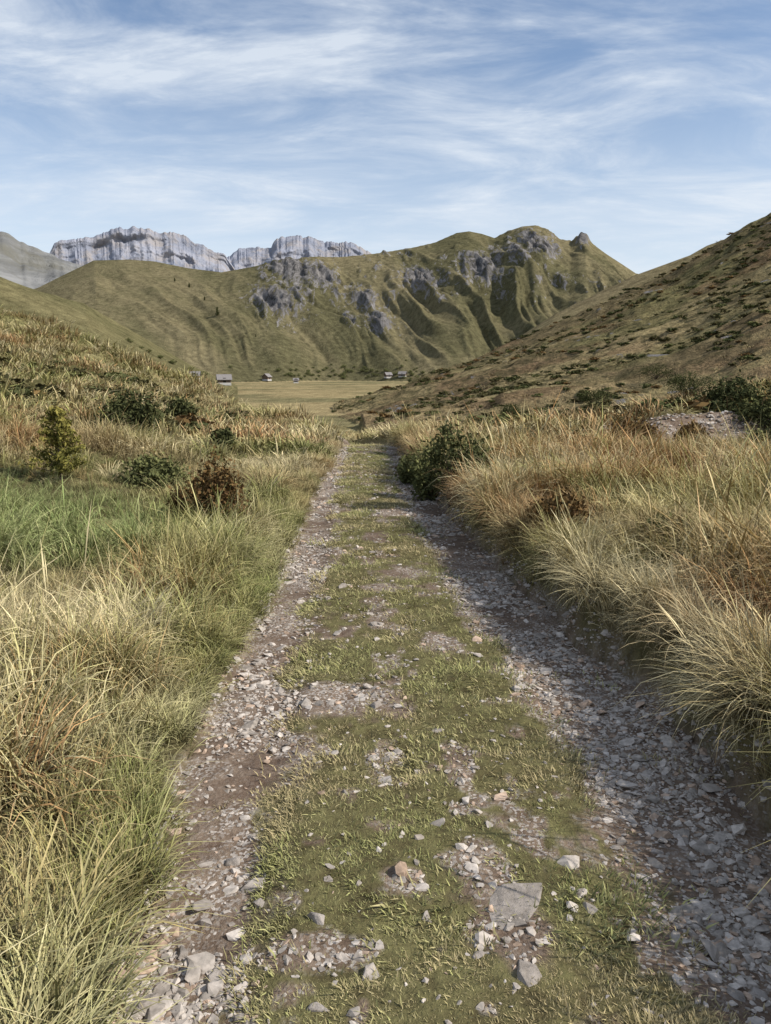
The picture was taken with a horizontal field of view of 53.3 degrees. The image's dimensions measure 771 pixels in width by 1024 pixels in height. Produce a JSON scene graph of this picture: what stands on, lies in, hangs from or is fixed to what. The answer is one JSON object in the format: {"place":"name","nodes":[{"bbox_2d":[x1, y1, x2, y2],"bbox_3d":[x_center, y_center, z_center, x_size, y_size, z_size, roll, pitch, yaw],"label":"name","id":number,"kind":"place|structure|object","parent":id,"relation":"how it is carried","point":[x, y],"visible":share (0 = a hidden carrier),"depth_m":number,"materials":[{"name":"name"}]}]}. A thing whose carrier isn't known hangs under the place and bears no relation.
{"place":"outdoors","nodes":[
{"label":"outdoors","id":0,"kind":"place"},
{"bbox_2d":[0,231,80,288],"bbox_3d":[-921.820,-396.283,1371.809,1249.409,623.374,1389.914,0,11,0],"label":"rocky hill","id":1,"kind":"structure","parent":0,"point":[24,264],"depth_m":1336.28,"materials":[{"name":"grey stone"}]},
{"bbox_2d":[50,226,234,271],"bbox_3d":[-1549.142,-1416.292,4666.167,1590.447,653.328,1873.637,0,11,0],"label":"rocky mountain","id":2,"kind":"structure","parent":0,"point":[148,244],"depth_m":4595.55,"materials":[{"name":"grey stone"}]},
{"bbox_2d":[227,235,371,269],"bbox_3d":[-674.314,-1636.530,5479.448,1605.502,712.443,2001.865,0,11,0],"label":"rocky mountain","id":3,"kind":"structure","parent":0,"point":[295,247],"depth_m":5494.47,"materials":[{"name":"grey stone"}]},
{"bbox_2d":[0,213,770,1023],"bbox_3d":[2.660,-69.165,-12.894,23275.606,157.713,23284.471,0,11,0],"label":"ground","id":4,"kind":"structure","parent":0,"point":[454,301],"depth_m":4.43,"materials":[{"name":"green plant"}]},
{"bbox_2d":[18,406,89,479],"bbox_3d":[-4.077,-0.837,9.551,0.770,0.964,0.879,0,11,0],"label":"young spruce","id":5,"kind":"object","parent":4,"relation":"on","point":[61,427],"visible":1,"depth_m":9.48,"materials":[{"name":"green plant"}]},
{"bbox_2d":[87,386,167,431],"bbox_3d":[-5.457,-2.147,16.246,1.604,1.053,1.569,-4,11,-19],"label":"juniper shrub","id":6,"kind":"object","parent":4,"relation":"on","point":[141,413],"visible":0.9,"depth_m":16.11,"materials":[{"name":"green plant"}]},
{"bbox_2d":[125,992,159,1011],"bbox_3d":[-0.661,1.333,2.076,0.098,0.057,0.066,-1,11,-7],"label":"stone","id":7,"kind":"object","parent":4,"relation":"on","point":[145,1003],"visible":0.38,"depth_m":2.06,"materials":[{"name":"grey stone"}]},
{"bbox_2d":[112,449,197,493],"bbox_3d":[-3.080,-0.531,10.358,0.952,0.653,1.182,9,14,40],"label":"willow shrub","id":8,"kind":"object","parent":4,"relation":"on","point":[146,468],"visible":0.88,"depth_m":10.14,"materials":[{"name":"green plant"}]},
{"bbox_2d":[177,945,187,959],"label":"stone","id":9,"kind":"object","parent":4,"relation":"on","point":[182,952],"visible":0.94,"depth_m":2.25,"materials":[{"name":"grey stone"}]},
{"bbox_2d":[163,396,203,417],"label":"juniper shrub","id":10,"kind":"object","parent":4,"relation":"on","point":[182,407],"visible":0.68,"depth_m":21.79,"materials":[{"name":"green plant"}]},
{"bbox_2d":[161,480,207,520],"bbox_3d":[-2.096,-0.081,8.278,0.598,0.564,0.649,0,11,0],"label":"autumn shrub","id":11,"kind":"object","parent":4,"relation":"on","point":[177,501],"visible":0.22,"depth_m":8.13,"materials":[{"name":"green plant"}]},
{"bbox_2d":[187,371,200,380],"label":"wooden hut","id":12,"kind":"object","parent":4,"relation":"on","point":[199,372],"visible":0.17,"depth_m":262.92,"materials":[{"name":"grey wood"}]},
{"bbox_2d":[178,433,251,523],"bbox_3d":[-1.755,-0.270,7.833,0.751,1.054,0.708,-5,12,-26],"label":"autumn shrub","id":13,"kind":"object","parent":4,"relation":"on","point":[216,478],"visible":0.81,"depth_m":7.76,"materials":[{"name":"brown plant"}]},
{"bbox_2d":[207,425,237,450],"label":"juniper shrub","id":14,"kind":"object","parent":4,"relation":"on","point":[226,434],"visible":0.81,"depth_m":16.03,"materials":[{"name":"green plant"}]},
{"bbox_2d":[216,374,231,384],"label":"wooden hut","id":15,"kind":"object","parent":4,"relation":"on","point":[224,379],"visible":0.91,"depth_m":284.25,"materials":[{"name":"grey wood"}]},
{"bbox_2d":[225,857,239,865],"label":"stone","id":16,"kind":"object","parent":4,"relation":"on","point":[234,861],"visible":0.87,"depth_m":2.65,"materials":[{"name":"grey stone"}]},
{"bbox_2d":[261,373,271,380],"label":"wooden hut","id":17,"kind":"object","parent":4,"relation":"on","point":[266,377],"visible":1,"depth_m":491.32,"materials":[{"name":"wood"}]},
{"bbox_2d":[125,275,435,379],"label":"distant trees","id":18,"kind":"object","parent":4,"relation":"on","point":[172,361],"visible":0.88,"depth_m":526.72,"materials":[{"name":"green plant"}]},
{"bbox_2d":[0,382,770,1023],"bbox_3d":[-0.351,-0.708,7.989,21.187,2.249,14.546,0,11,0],"label":"meadow grass","id":19,"kind":"structure","parent":4,"relation":"on","point":[22,760],"depth_m":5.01,"materials":[{"name":"plant"}]},
{"bbox_2d":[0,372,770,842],"bbox_3d":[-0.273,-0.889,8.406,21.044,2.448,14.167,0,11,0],"label":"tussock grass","id":20,"kind":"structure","parent":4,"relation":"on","point":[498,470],"depth_m":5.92,"materials":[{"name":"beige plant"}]},
{"bbox_2d":[0,305,770,471],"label":"meadow grass","id":21,"kind":"structure","parent":4,"relation":"on","point":[74,392],"depth_m":24.09,"materials":[{"name":"green plant"}]},
{"bbox_2d":[0,216,770,443],"bbox_3d":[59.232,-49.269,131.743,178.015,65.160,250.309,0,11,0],"label":"heath shrubs","id":22,"kind":"object","parent":4,"relation":"on","point":[39,385],"visible":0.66,"depth_m":88.48,"materials":[{"name":"plant"}]},
{"bbox_2d":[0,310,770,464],"bbox_3d":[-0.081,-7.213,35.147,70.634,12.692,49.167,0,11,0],"label":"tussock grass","id":23,"kind":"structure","parent":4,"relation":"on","point":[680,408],"depth_m":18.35,"materials":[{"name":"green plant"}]},
{"bbox_2d":[383,372,392,377],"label":"wooden hut","id":24,"kind":"object","parent":4,"relation":"on","point":[387,374],"visible":1,"depth_m":516.46,"materials":[{"name":"grey wood"}]},
{"bbox_2d":[394,871,405,881],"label":"stone","id":25,"kind":"object","parent":4,"relation":"on","point":[403,878],"visible":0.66,"depth_m":2.51,"materials":[{"name":"grey stone"}]},
{"bbox_2d":[398,371,406,376],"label":"wooden hut","id":26,"kind":"object","parent":4,"relation":"on","point":[402,373],"visible":1,"depth_m":511.15,"materials":[{"name":"grey wood"}]},
{"bbox_2d":[393,449,417,484],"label":"willow shrub","id":27,"kind":"object","parent":4,"relation":"on","point":[402,472],"visible":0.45,"depth_m":12.74,"materials":[{"name":"green plant"}]},
{"bbox_2d":[406,437,444,500],"bbox_3d":[0.663,-0.577,11.112,0.726,0.992,0.722,0,11,0],"label":"willow shrub","id":28,"kind":"object","parent":4,"relation":"on","point":[419,484],"visible":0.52,"depth_m":10.98,"materials":[{"name":"green plant"}]},
{"bbox_2d":[416,413,493,508],"bbox_3d":[0.957,-0.646,9.967,1.022,1.274,1.247,-5,12,-27],"label":"willow shrub","id":29,"kind":"object","parent":4,"relation":"on","point":[438,460],"visible":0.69,"depth_m":9.88,"materials":[{"name":"green plant"}]},
{"bbox_2d":[146,437,770,1023],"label":"track turf","id":30,"kind":"structure","parent":4,"relation":"on","point":[288,795],"depth_m":2.89,"materials":[{"name":"green plant"}]},
{"bbox_2d":[195,917,211,924],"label":"stone","id":31,"kind":"object","parent":30,"relation":"on","point":[206,921],"visible":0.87,"depth_m":2.39,"materials":[{"name":"grey stone"}]},
{"bbox_2d":[252,898,264,907],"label":"stone","id":32,"kind":"object","parent":30,"relation":"on","point":[259,902],"visible":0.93,"depth_m":2.43,"materials":[{"name":"grey stone"}]},
{"bbox_2d":[307,912,324,924],"bbox_3d":[-0.213,1.244,2.332,0.057,0.052,0.042,1,11,4],"label":"stone","id":33,"kind":"object","parent":30,"relation":"on","point":[318,918],"visible":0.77,"depth_m":2.33,"materials":[{"name":"grey stone"}]},
{"bbox_2d":[306,1002,329,1011],"bbox_3d":[-0.173,1.302,2.012,0.068,0.030,0.033,-2,12,0],"label":"stone","id":34,"kind":"object","parent":30,"relation":"on","point":[316,1007],"visible":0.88,"depth_m":2.00,"materials":[{"name":"grey stone"}]},
{"bbox_2d":[339,583,346,587],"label":"stone","id":35,"kind":"object","parent":30,"relation":"on","point":[343,585],"visible":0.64,"depth_m":6.12,"materials":[{"name":"beige stone"}]},
{"bbox_2d":[370,700,381,708],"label":"stone","id":36,"kind":"object","parent":30,"relation":"on","point":[376,704],"visible":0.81,"depth_m":3.88,"materials":[{"name":"beige stone"}]},
{"bbox_2d":[422,910,431,922],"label":"stone","id":37,"kind":"object","parent":30,"relation":"on","point":[426,913],"visible":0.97,"depth_m":2.35,"materials":[{"name":"grey stone"}]},
{"bbox_2d":[472,951,484,958],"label":"stone","id":38,"kind":"object","parent":30,"relation":"on","point":[479,954],"visible":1,"depth_m":2.18,"materials":[{"name":"grey stone"}]},
{"bbox_2d":[489,883,541,929],"bbox_3d":[0.408,1.238,2.400,0.280,0.042,0.165,-11,15,-46],"label":"stone","id":39,"kind":"object","parent":30,"relation":"on","point":[510,895],"visible":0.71,"depth_m":2.41,"materials":[{"name":"grey stone"}]},
{"bbox_2d":[517,959,541,986],"bbox_3d":[0.406,1.271,2.103,0.106,0.042,0.126,3,9,5],"label":"stone","id":40,"kind":"object","parent":30,"relation":"on","point":[526,970],"visible":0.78,"depth_m":2.10,"materials":[{"name":"grey stone"}]},
{"bbox_2d":[499,402,523,415],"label":"juniper shrub","id":41,"kind":"object","parent":4,"relation":"on","point":[511,408],"visible":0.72,"depth_m":68.50,"materials":[{"name":"green plant"}]},
{"bbox_2d":[523,484,594,527],"bbox_3d":[1.428,0.005,6.439,0.571,0.454,0.570,5,12,27],"label":"autumn shrub","id":42,"kind":"object","parent":4,"relation":"on","point":[568,502],"visible":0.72,"depth_m":6.35,"materials":[{"name":"brown plant"}]},
{"bbox_2d":[550,428,588,445],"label":"juniper shrub","id":43,"kind":"object","parent":4,"relation":"on","point":[571,436],"visible":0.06,"depth_m":12.86,"materials":[{"name":"green plant"}]},
{"bbox_2d":[382,400,770,906],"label":"tussock grass","id":44,"kind":"structure","parent":4,"relation":"on","point":[719,668],"depth_m":3.99,"materials":[{"name":"beige plant"}]},
{"bbox_2d":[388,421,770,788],"bbox_3d":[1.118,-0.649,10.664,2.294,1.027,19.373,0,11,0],"label":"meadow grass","id":45,"kind":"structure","parent":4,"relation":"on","point":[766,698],"depth_m":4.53,"materials":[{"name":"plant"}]},
{"bbox_2d":[576,387,612,404],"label":"juniper shrub","id":46,"kind":"object","parent":4,"relation":"on","point":[593,395],"visible":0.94,"depth_m":67.13,"materials":[{"name":"green plant"}]},
{"bbox_2d":[592,817,601,821],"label":"stone","id":47,"kind":"object","parent":4,"relation":"on","point":[597,819],"visible":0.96,"depth_m":2.86,"materials":[{"name":"grey stone"}]},
{"bbox_2d":[621,808,634,818],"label":"stone","id":48,"kind":"object","parent":4,"relation":"on","point":[626,812],"visible":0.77,"depth_m":2.95,"materials":[{"name":"grey stone"}]},
{"bbox_2d":[606,411,666,441],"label":"autumn shrub","id":49,"kind":"object","parent":4,"relation":"on","point":[643,425],"visible":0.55,"depth_m":14.86,"materials":[{"name":"brown plant"}]},
{"bbox_2d":[650,849,663,853],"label":"stone","id":50,"kind":"object","parent":4,"relation":"on","point":[656,851],"visible":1,"depth_m":2.71,"materials":[{"name":"grey stone"}]},
{"bbox_2d":[638,362,677,378],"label":"juniper shrub","id":51,"kind":"object","parent":4,"relation":"on","point":[665,371],"visible":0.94,"depth_m":81.09,"materials":[{"name":"green plant"}]},
{"bbox_2d":[637,512,694,544],"bbox_3d":[2.066,0.138,5.694,0.393,0.327,0.426,-5,12,-26],"label":"willow shrub","id":52,"kind":"object","parent":4,"relation":"on","point":[658,522],"visible":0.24,"depth_m":5.60,"materials":[{"name":"green plant"}]},
{"bbox_2d":[661,369,717,398],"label":"juniper shrub","id":53,"kind":"object","parent":4,"relation":"on","point":[693,385],"visible":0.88,"depth_m":50.08,"materials":[{"name":"green plant"}]},
{"bbox_2d":[672,419,710,443],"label":"autumn shrub","id":54,"kind":"object","parent":4,"relation":"on","point":[688,427],"visible":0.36,"depth_m":14.11,"materials":[{"name":"brown plant"}]},
{"bbox_2d":[693,369,770,409],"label":"juniper shrub","id":55,"kind":"object","parent":4,"relation":"on","point":[730,388],"visible":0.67,"depth_m":17.84,"materials":[{"name":"green plant"}]},
{"bbox_2d":[725,985,745,1001],"bbox_3d":[0.944,1.311,2.084,0.063,0.020,0.045,13,15,41],"label":"stone","id":56,"kind":"object","parent":4,"relation":"on","point":[736,994],"visible":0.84,"depth_m":2.08,"materials":[{"name":"grey stone"}]},
{"bbox_2d":[725,396,770,428],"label":"juniper shrub","id":57,"kind":"object","parent":4,"relation":"on","point":[759,412],"visible":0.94,"depth_m":16.65,"materials":[{"name":"green plant"}]},
{"bbox_2d":[751,986,768,999],"bbox_3d":[1.016,1.320,2.098,0.060,0.032,0.072,0,8,9],"label":"stone","id":58,"kind":"object","parent":4,"relation":"on","point":[760,993],"visible":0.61,"depth_m":2.10,"materials":[{"name":"grey stone"}]},
{"bbox_2d":[0,0,770,273],"label":"sky","id":59,"kind":"structure","parent":0,"point":[641,128],"materials":[{"name":"blue"}]},
{"bbox_2d":[91,410,770,1023],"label":"gravel","id":60,"kind":"structure","parent":0,"point":[725,944],"depth_m":3.03,"materials":[{"name":"grey gravel"}]},
{"bbox_2d":[205,970,219,983],"bbox_3d":[-0.484,1.312,2.154,0.041,0.034,0.055,-2,11,-9],"label":"stone","id":61,"kind":"object","parent":60,"relation":"on","point":[213,975],"visible":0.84,"depth_m":2.15,"materials":[{"name":"grey stone"}]},
{"bbox_2d":[576,888,582,894],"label":"stone","id":62,"kind":"object","parent":60,"relation":"on","point":[579,892],"visible":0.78,"depth_m":2.45,"materials":[{"name":"grey stone"}]},
{"bbox_2d":[696,914,702,924],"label":"stone","id":63,"kind":"object","parent":60,"relation":"on","point":[699,918],"visible":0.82,"depth_m":2.38,"materials":[{"name":"grey stone"}]}
]}

